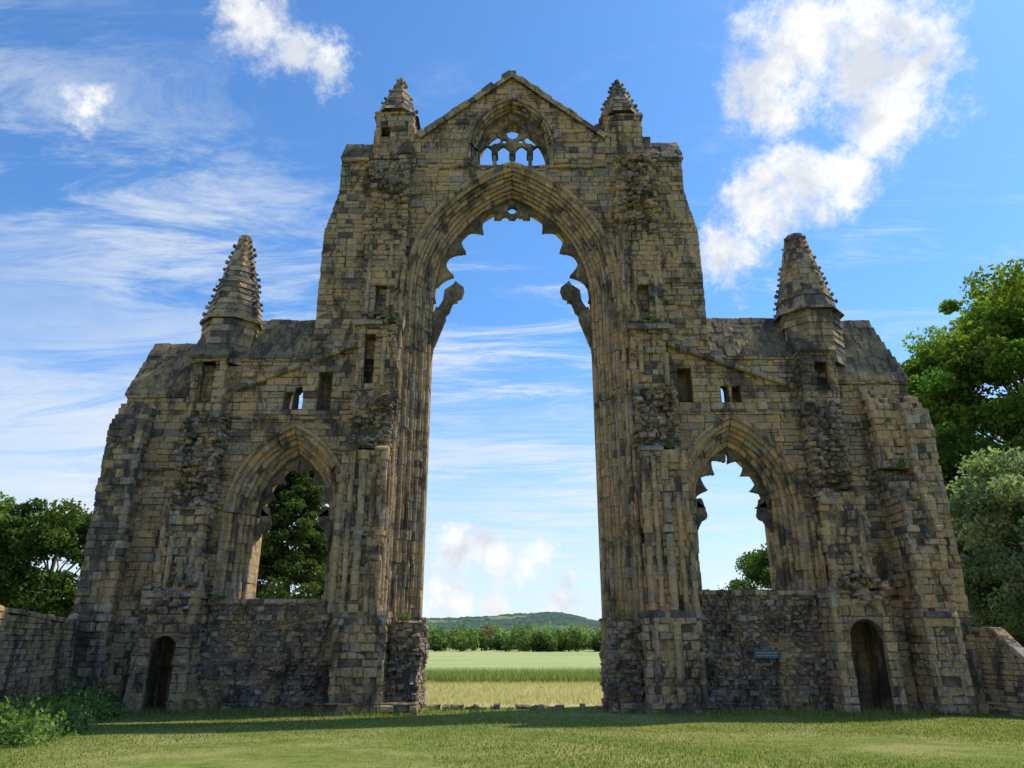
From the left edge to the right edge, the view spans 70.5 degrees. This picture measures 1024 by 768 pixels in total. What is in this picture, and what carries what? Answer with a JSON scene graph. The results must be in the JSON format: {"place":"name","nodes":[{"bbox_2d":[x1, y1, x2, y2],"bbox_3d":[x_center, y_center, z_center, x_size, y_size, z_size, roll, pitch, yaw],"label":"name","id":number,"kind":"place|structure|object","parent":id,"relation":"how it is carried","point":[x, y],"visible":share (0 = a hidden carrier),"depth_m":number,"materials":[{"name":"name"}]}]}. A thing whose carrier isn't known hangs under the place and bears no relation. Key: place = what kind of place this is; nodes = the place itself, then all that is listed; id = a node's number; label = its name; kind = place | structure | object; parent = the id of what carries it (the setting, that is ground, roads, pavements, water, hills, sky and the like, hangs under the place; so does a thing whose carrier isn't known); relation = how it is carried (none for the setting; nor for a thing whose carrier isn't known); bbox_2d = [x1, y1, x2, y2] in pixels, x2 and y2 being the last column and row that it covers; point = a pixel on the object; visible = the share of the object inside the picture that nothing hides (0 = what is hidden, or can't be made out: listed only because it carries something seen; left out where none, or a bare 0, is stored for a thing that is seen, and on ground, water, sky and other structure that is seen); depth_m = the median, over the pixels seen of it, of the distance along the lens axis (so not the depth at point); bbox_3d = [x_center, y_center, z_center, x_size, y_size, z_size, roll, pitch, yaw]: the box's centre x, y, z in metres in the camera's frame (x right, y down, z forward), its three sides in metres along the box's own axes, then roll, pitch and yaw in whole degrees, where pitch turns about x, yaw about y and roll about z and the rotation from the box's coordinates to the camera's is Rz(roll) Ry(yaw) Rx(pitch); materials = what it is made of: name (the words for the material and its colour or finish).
{"place":"outdoors","nodes":[
{"label":"outdoors","id":0,"kind":"place"},
{"bbox_2d":[0,645,1023,767],"bbox_3d":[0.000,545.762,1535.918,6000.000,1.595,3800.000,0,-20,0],"label":"ground","id":1,"kind":"structure","parent":0,"point":[450,659],"depth_m":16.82,"materials":[{"name":"green plant"}]},
{"bbox_2d":[0,491,54,596],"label":"broadleaf tree","id":2,"kind":"object","parent":1,"relation":"on","point":[4,504],"visible":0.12,"depth_m":53.42,"materials":[{"name":"green plant"}]},
{"bbox_2d":[0,605,79,711],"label":"stone boundary wall","id":3,"kind":"structure","parent":1,"relation":"on","point":[36,650],"depth_m":23.25,"materials":[{"name":"grey stone"}]},
{"bbox_2d":[0,497,93,617],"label":"broadleaf tree","id":4,"kind":"object","parent":1,"relation":"on","point":[61,532],"visible":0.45,"depth_m":47.20,"materials":[{"name":"green plant"}]},
{"bbox_2d":[0,676,126,748],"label":"garden shrub bed","id":5,"kind":"object","parent":1,"relation":"on","point":[32,721],"visible":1,"depth_m":19.52,"materials":[{"name":"green plant"}]},
{"bbox_2d":[255,452,327,598],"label":"broadleaf tree","id":6,"kind":"object","parent":1,"relation":"on","point":[283,567],"visible":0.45,"depth_m":41.92,"materials":[{"name":"green plant"}]},
{"bbox_2d":[427,619,600,651],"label":"distant tree line","id":7,"kind":"object","parent":1,"relation":"on","point":[496,637],"visible":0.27,"depth_m":177.03,"materials":[{"name":"green plant"}]},
{"bbox_2d":[426,703,603,710],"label":"footing stones","id":8,"kind":"object","parent":1,"relation":"on","point":[494,706],"visible":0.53,"depth_m":28.00,"materials":[{"name":"grey stone"}]},
{"bbox_2d":[66,71,989,715],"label":"ruined priory gable","id":9,"kind":"structure","parent":1,"relation":"on","point":[816,425],"depth_m":30.45,"materials":[{"name":"stone"}]},
{"bbox_2d":[754,650,778,657],"bbox_3d":[9.825,10.425,27.940,0.950,0.300,0.045,0,-20,0],"label":"information sign","id":10,"kind":"object","parent":9,"relation":"attached to","point":[766,653],"visible":1,"depth_m":27.93,"materials":[{"name":"metal"}]},
{"bbox_2d":[119,704,992,715],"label":"grass","id":11,"kind":"structure","parent":1,"relation":"on","point":[240,710],"depth_m":26.13,"materials":[{"name":"green plant"}]},
{"bbox_2d":[728,543,771,589],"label":"broadleaf tree","id":12,"kind":"object","parent":1,"relation":"on","point":[754,566],"visible":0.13,"depth_m":57.48,"materials":[{"name":"green plant"}]},
{"bbox_2d":[898,258,1023,516],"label":"broadleaf tree","id":13,"kind":"object","parent":1,"relation":"on","point":[960,365],"visible":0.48,"depth_m":49.31,"materials":[{"name":"green plant"}]},
{"bbox_2d":[932,419,1023,627],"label":"broadleaf tree","id":14,"kind":"object","parent":1,"relation":"on","point":[953,450],"visible":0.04,"depth_m":43.71,"materials":[{"name":"green plant"}]},
{"bbox_2d":[946,446,1023,646],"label":"whitebeam tree","id":15,"kind":"object","parent":1,"relation":"on","point":[992,490],"visible":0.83,"depth_m":32.86,"materials":[{"name":"green plant"}]},
{"bbox_2d":[970,627,1023,716],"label":"stone boundary wall","id":16,"kind":"structure","parent":1,"relation":"on","point":[1000,655],"depth_m":26.33,"materials":[{"name":"grey stone"}]},
{"bbox_2d":[0,0,1023,620],"label":"sky","id":17,"kind":"structure","parent":0,"point":[140,140],"materials":[{"name":"blue"}]},
{"bbox_2d":[424,666,601,683],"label":"field margin grass","id":18,"kind":"structure","parent":0,"point":[514,675],"depth_m":45.07,"materials":[{"name":"green plant"}]},
{"bbox_2d":[424,679,602,705],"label":"dry meadow grass","id":19,"kind":"structure","parent":0,"point":[457,696],"depth_m":35.07,"materials":[{"name":"yellow plant"}]},
{"bbox_2d":[426,611,600,632],"bbox_3d":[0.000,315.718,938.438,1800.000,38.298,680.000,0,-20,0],"label":"wooded hill","id":20,"kind":"structure","parent":0,"point":[508,621],"depth_m":755.04,"materials":[{"name":"green plant"}]}
]}

